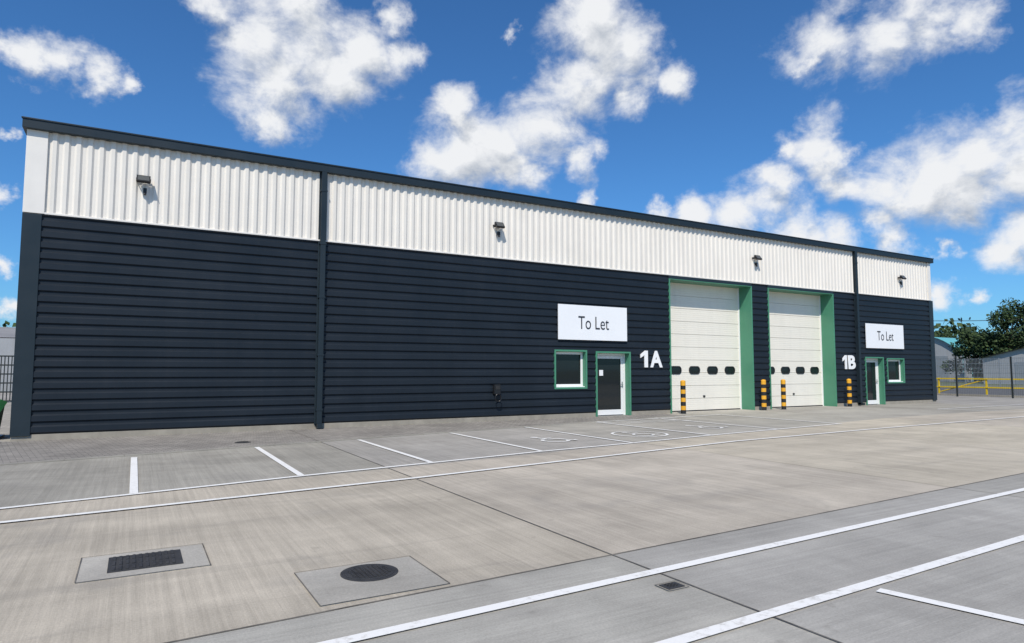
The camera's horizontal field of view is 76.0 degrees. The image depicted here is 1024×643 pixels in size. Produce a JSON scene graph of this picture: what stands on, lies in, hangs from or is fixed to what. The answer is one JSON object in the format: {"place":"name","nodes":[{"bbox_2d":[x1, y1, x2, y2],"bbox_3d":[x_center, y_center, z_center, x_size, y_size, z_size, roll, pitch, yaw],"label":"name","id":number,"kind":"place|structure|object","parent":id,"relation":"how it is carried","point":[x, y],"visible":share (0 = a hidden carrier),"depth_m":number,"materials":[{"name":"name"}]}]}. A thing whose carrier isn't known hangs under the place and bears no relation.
{"place":"outdoors","nodes":[
{"label":"outdoors","id":0,"kind":"place"},
{"bbox_2d":[0,327,15,390],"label":"industrial shed","id":1,"kind":"structure","parent":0,"point":[7,340],"depth_m":47.55,"materials":[{"name":"grey metal"}]},
{"bbox_2d":[30,214,932,434],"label":"dark cladding","id":2,"kind":"structure","parent":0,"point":[146,327],"depth_m":18.26,"materials":[{"name":"paint"}]},
{"bbox_2d":[493,384,501,401],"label":"ev charge point","id":3,"kind":"structure","parent":2,"relation":"attached to","point":[496,389],"depth_m":20.71,"materials":[{"name":"black plastic"}]},
{"bbox_2d":[558,304,626,340],"bbox_3d":[2.838,0.057,22.872,2.970,1.200,0.070,3,-5,-30],"label":"to let sign","id":4,"kind":"object","parent":2,"relation":"attached to","point":[584,322],"visible":1,"depth_m":22.81,"materials":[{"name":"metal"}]},
{"bbox_2d":[640,351,661,366],"bbox_3d":[5.132,1.381,24.111,1.060,0.610,0.030,3,-5,-30],"label":"unit number lettering","id":5,"kind":"object","parent":2,"relation":"attached to","point":[655,356],"visible":1,"depth_m":24.10},
{"bbox_2d":[842,355,855,368],"bbox_3d":[15.427,1.862,30.000,0.960,0.630,0.030,3,-5,-30],"label":"unit number lettering","id":6,"kind":"object","parent":2,"relation":"attached to","point":[850,361],"visible":1,"depth_m":30.01},
{"bbox_2d":[865,323,903,348],"bbox_3d":[17.916,0.718,31.500,3.080,1.160,0.070,3,-5,-30],"label":"to let sign","id":7,"kind":"object","parent":2,"relation":"attached to","point":[885,336],"visible":1,"depth_m":31.45,"materials":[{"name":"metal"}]},
{"bbox_2d":[0,393,1023,642],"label":"concrete yard","id":8,"kind":"structure","parent":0,"point":[260,549],"depth_m":6.58,"materials":[{"name":"grey concrete"}]},
{"bbox_2d":[0,399,6,438],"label":"grit bin","id":9,"kind":"object","parent":8,"relation":"on","point":[3,403],"visible":1,"depth_m":15.54,"materials":[{"name":"green plastic"}]},
{"bbox_2d":[0,355,13,401],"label":"palisade fence","id":10,"kind":"object","parent":8,"relation":"on","point":[7,374],"visible":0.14,"depth_m":32.23,"materials":[{"name":"metal"}]},
{"bbox_2d":[74,543,210,583],"bbox_3d":[-3.065,2.000,5.475,0.939,0.020,0.769,3,-5,-30],"label":"drain gully","id":11,"kind":"object","parent":8,"relation":"on","point":[116,565],"visible":1,"depth_m":5.42,"materials":[{"name":"concrete"}]},
{"bbox_2d":[0,414,674,463],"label":"block paving","id":12,"kind":"structure","parent":8,"relation":"on","point":[24,451],"depth_m":15.13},
{"bbox_2d":[314,172,864,427],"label":"downpipes","id":13,"kind":"object","parent":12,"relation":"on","point":[319,355],"visible":1,"depth_m":18.27,"materials":[{"name":"metal"}]},
{"bbox_2d":[0,415,685,465],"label":"edging kerb","id":14,"kind":"structure","parent":8,"relation":"on","point":[297,443],"depth_m":14.00,"materials":[{"name":"concrete"}]},
{"bbox_2d":[294,556,449,606],"bbox_3d":[-1.091,1.970,5.040,0.969,0.020,0.849,3,-5,-30],"label":"manhole cover","id":15,"kind":"object","parent":8,"relation":"on","point":[329,586],"visible":1,"depth_m":4.99,"materials":[{"name":"concrete"}]},
{"bbox_2d":[10,400,935,441],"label":"plinth","id":16,"kind":"structure","parent":8,"relation":"on","point":[32,437],"depth_m":17.91,"materials":[{"name":"concrete"}]},
{"bbox_2d":[9,129,936,436],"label":"corner flashings","id":17,"kind":"object","parent":16,"relation":"on","point":[33,213],"visible":0.71,"depth_m":15.06,"materials":[{"name":"white paint"}]},
{"bbox_2d":[45,133,927,299],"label":"white cladding","id":18,"kind":"structure","parent":17,"relation":"attached to","point":[89,177],"depth_m":19.76,"materials":[{"name":"paint"}]},
{"bbox_2d":[136,175,150,194],"bbox_3d":[-9.081,-3.365,16.148,0.320,0.475,0.274,3,-5,-30],"label":"wall floodlight","id":19,"kind":"object","parent":18,"relation":"attached to","point":[142,179],"depth_m":16.10,"materials":[{"name":"black plastic"}]},
{"bbox_2d":[493,222,504,236],"bbox_3d":[-0.417,-2.966,21.105,0.320,0.475,0.274,3,-5,-30],"label":"wall floodlight","id":20,"kind":"object","parent":18,"relation":"attached to","point":[498,224],"depth_m":21.05,"materials":[{"name":"grey metal"}]},
{"bbox_2d":[752,255,761,266],"bbox_3d":[10.164,-2.512,27.160,0.320,0.475,0.274,3,-5,-30],"label":"wall floodlight","id":21,"kind":"object","parent":18,"relation":"attached to","point":[757,257],"depth_m":27.11,"materials":[{"name":"grey metal"}]},
{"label":"end walls","id":22,"kind":"object","parent":16,"relation":"on","visible":0},
{"bbox_2d":[21,116,933,263],"bbox_3d":[5.130,-3.841,24.746,38.110,0.240,0.690,3,-5,-30],"label":"eaves fascia gutter","id":23,"kind":"object","parent":22,"relation":"attached to","point":[63,128],"visible":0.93,"depth_m":19.41,"materials":[{"name":"paint"}]},
{"bbox_2d":[0,404,1023,642],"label":"parking bay markings","id":24,"kind":"object","parent":8,"relation":"on","point":[732,624],"visible":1,"depth_m":5.36,"materials":[{"name":"white paint"}]},
{"bbox_2d":[0,398,1023,642],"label":"concrete joints","id":25,"kind":"object","parent":8,"relation":"on","point":[570,562],"visible":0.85,"depth_m":5.37,"materials":[{"name":"grey concrete"}]},
{"bbox_2d":[530,437,577,441],"bbox_3d":[0.818,2.719,15.130,1.231,0.010,0.718,-3,-5,35],"label":"disabled bay symbol","id":26,"kind":"object","parent":8,"relation":"on","point":[555,438],"visible":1,"depth_m":15.05,"materials":[{"name":"white paint"}]},
{"bbox_2d":[611,431,668,436],"bbox_3d":[3.213,2.826,16.528,1.439,0.010,1.439,3,-5,-30],"label":"disabled bay symbol","id":27,"kind":"object","parent":8,"relation":"on","point":[639,433],"visible":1,"depth_m":16.35,"materials":[{"name":"white paint"}]},
{"bbox_2d":[655,580,688,591],"bbox_3d":[1.188,1.959,4.867,0.209,0.020,0.159,3,-5,-30],"label":"drain gully","id":28,"kind":"object","parent":8,"relation":"on","point":[670,586],"visible":1,"depth_m":4.85,"materials":[{"name":"concrete"}]},
{"bbox_2d":[680,380,685,413],"bbox_3d":[6.349,2.801,24.313,0.270,1.250,0.270,3,-5,-30],"label":"safety bollard","id":29,"kind":"object","parent":8,"relation":"on","point":[683,394],"visible":1,"depth_m":24.24,"materials":[{"name":"metal"}]},
{"bbox_2d":[554,275,904,416],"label":"green opening linings","id":30,"kind":"object","parent":8,"relation":"on","point":[828,348],"visible":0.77,"depth_m":27.27,"materials":[{"name":"paint"}]},
{"bbox_2d":[556,352,584,386],"bbox_3d":[1.936,1.645,22.443,1.240,1.212,0.170,3,-5,-30],"label":"window frame","id":31,"kind":"object","parent":30,"relation":"attached to","point":[581,374],"visible":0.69,"depth_m":22.65,"materials":[{"name":"white plastic"}]},
{"bbox_2d":[556,354,579,383],"bbox_3d":[1.908,1.642,22.491,1.070,1.050,0.010,3,-5,-30],"label":"window glass","id":32,"kind":"object","parent":31,"relation":"in","point":[567,368],"visible":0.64,"depth_m":22.49,"materials":[{"name":"black glass"}]},
{"bbox_2d":[597,353,625,415],"bbox_3d":[3.472,2.247,23.410,1.440,2.215,0.130,3,-5,-30],"label":"entrance door","id":33,"kind":"structure","parent":30,"relation":"attached to","point":[622,410],"depth_m":23.64,"materials":[{"name":"white paint"}]},
{"bbox_2d":[597,358,620,409],"bbox_3d":[3.462,2.237,23.427,1.084,1.837,0.016,3,-5,-30],"label":"door glass","id":34,"kind":"object","parent":33,"relation":"attached to","point":[609,386],"visible":0.82,"depth_m":23.43,"materials":[{"name":"black glass"}]},
{"bbox_2d":[670,282,741,411],"bbox_3d":[7.587,1.042,26.324,4.470,5.060,0.080,3,-5,-30],"label":"sectional door","id":35,"kind":"structure","parent":30,"relation":"attached to","point":[705,327],"depth_m":26.45,"materials":[{"name":"paint"}]},
{"bbox_2d":[672,366,734,396],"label":"vision panels","id":36,"kind":"object","parent":35,"relation":"attached to","point":[710,370],"visible":0.94,"depth_m":26.18,"materials":[{"name":"black glass"}]},
{"bbox_2d":[769,291,823,407],"bbox_3d":[12.336,1.250,29.041,4.320,5.060,0.080,3,-5,-30],"label":"sectional door","id":37,"kind":"structure","parent":30,"relation":"attached to","point":[795,332],"depth_m":29.23,"materials":[{"name":"paint"}]},
{"bbox_2d":[771,367,818,394],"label":"vision panels","id":38,"kind":"object","parent":37,"relation":"attached to","point":[800,370],"visible":0.86,"depth_m":29.19,"materials":[{"name":"black glass"}]},
{"bbox_2d":[866,358,879,404],"bbox_3d":[17.024,2.850,31.164,1.350,2.195,0.130,3,-5,-30],"label":"entrance door","id":39,"kind":"structure","parent":30,"relation":"attached to","point":[874,402],"depth_m":31.39,"materials":[{"name":"white paint"}]},
{"bbox_2d":[866,362,876,399],"bbox_3d":[17.014,2.841,31.181,0.994,1.817,0.016,3,-5,-30],"label":"door glass","id":40,"kind":"object","parent":39,"relation":"attached to","point":[871,382],"visible":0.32,"depth_m":31.25,"materials":[{"name":"black glass"}]},
{"bbox_2d":[888,360,902,381],"bbox_3d":[18.579,2.404,31.965,1.340,1.092,0.170,3,-5,-30],"label":"window frame","id":41,"kind":"object","parent":30,"relation":"attached to","point":[899,380],"visible":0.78,"depth_m":32.25,"materials":[{"name":"white plastic"}]},
{"bbox_2d":[888,361,898,379],"bbox_3d":[18.552,2.402,32.013,1.170,0.930,0.010,3,-5,-30],"label":"window glass","id":42,"kind":"object","parent":41,"relation":"in","point":[893,370],"visible":0.86,"depth_m":32.07,"materials":[{"name":"black glass"}]},
{"bbox_2d":[672,406,835,413],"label":"door thresholds","id":43,"kind":"object","parent":8,"relation":"on","point":[745,409],"depth_m":26.34,"materials":[{"name":"concrete"}]},
{"bbox_2d":[761,379,767,410],"bbox_3d":[10.183,2.969,26.507,0.270,1.250,0.270,3,-5,-30],"label":"safety bollard","id":44,"kind":"object","parent":8,"relation":"on","point":[763,394],"visible":1,"depth_m":26.43,"materials":[{"name":"yellow metal"}]},
{"bbox_2d":[780,379,786,409],"bbox_3d":[11.223,3.015,27.103,0.270,1.250,0.270,3,-5,-30],"label":"safety bollard","id":45,"kind":"object","parent":8,"relation":"on","point":[783,394],"visible":1,"depth_m":27.03,"materials":[{"name":"yellow metal"}]},
{"bbox_2d":[846,379,852,406],"bbox_3d":[15.083,3.184,29.311,0.270,1.250,0.270,3,-5,-30],"label":"safety bollard","id":46,"kind":"object","parent":8,"relation":"on","point":[849,395],"visible":1,"depth_m":29.24,"materials":[{"name":"yellow metal"}]},
{"bbox_2d":[935,357,1023,397],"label":"security fence","id":47,"kind":"object","parent":8,"relation":"on","point":[1012,391],"visible":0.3,"depth_m":39.97,"materials":[{"name":"metal"}]},
{"bbox_2d":[0,0,1023,337],"label":"sky","id":48,"kind":"structure","parent":0,"point":[897,126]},
{"bbox_2d":[934,337,981,381],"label":"turquoise roof warehouse","id":49,"kind":"structure","parent":0,"point":[943,349],"depth_m":100.96,"materials":[{"name":"grey metal"}]},
{"bbox_2d":[937,388,1023,395],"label":"access road","id":50,"kind":"structure","parent":0,"point":[982,391],"depth_m":51.62,"materials":[{"name":"grey asphalt"}]},
{"bbox_2d":[936,378,1023,394],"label":"yellow barrier rail","id":51,"kind":"object","parent":50,"relation":"on","point":[983,379],"visible":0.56,"depth_m":44.24,"materials":[{"name":"metal"}]},
{"bbox_2d":[937,381,1023,388],"bbox_3d":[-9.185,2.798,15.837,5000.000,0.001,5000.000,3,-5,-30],"label":"ground","id":52,"kind":"structure","parent":0,"point":[970,385],"depth_m":78.56,"materials":[{"name":"grey concrete"}]},
{"bbox_2d":[2,317,1023,349],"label":"distant trees","id":53,"kind":"object","parent":52,"relation":"on","point":[955,330],"visible":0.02,"depth_m":161.55,"materials":[{"name":"green plant"}]},
{"bbox_2d":[936,328,954,337],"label":"broadleaf tree","id":54,"kind":"object","parent":52,"relation":"on","point":[947,333],"visible":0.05,"depth_m":130.27,"materials":[{"name":"green plant"}]},
{"bbox_2d":[940,328,995,381],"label":"broadleaf tree","id":55,"kind":"object","parent":52,"relation":"on","point":[967,348],"visible":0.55,"depth_m":92.53,"materials":[{"name":"green plant"}]},
{"bbox_2d":[941,319,1014,320],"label":"overhead power line","id":56,"kind":"object","parent":52,"relation":"on","point":[971,320],"visible":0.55,"depth_m":89.50,"materials":[{"name":"black metal"}]},
{"bbox_2d":[936,358,1023,387],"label":"security fence","id":57,"kind":"object","parent":52,"relation":"on","point":[979,363],"visible":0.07,"depth_m":64.29,"materials":[{"name":"grey metal"}]},
{"bbox_2d":[937,393,1023,397],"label":"road kerb","id":58,"kind":"structure","parent":52,"relation":"on","point":[1015,396],"depth_m":41.14,"materials":[{"name":"concrete"}]},
{"bbox_2d":[970,297,1023,375],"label":"broadleaf tree","id":59,"kind":"object","parent":52,"relation":"on","point":[992,341],"visible":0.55,"depth_m":88.34,"materials":[{"name":"green plant"}]},
{"bbox_2d":[1013,301,1023,347],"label":"broadleaf tree","id":60,"kind":"object","parent":52,"relation":"on","point":[1020,338],"visible":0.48,"depth_m":87.75,"materials":[{"name":"green plant"}]},
{"bbox_2d":[982,347,1023,383],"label":"grey depot building","id":61,"kind":"structure","parent":0,"point":[1017,353],"depth_m":79.84,"materials":[{"name":"grey metal"}]}
]}

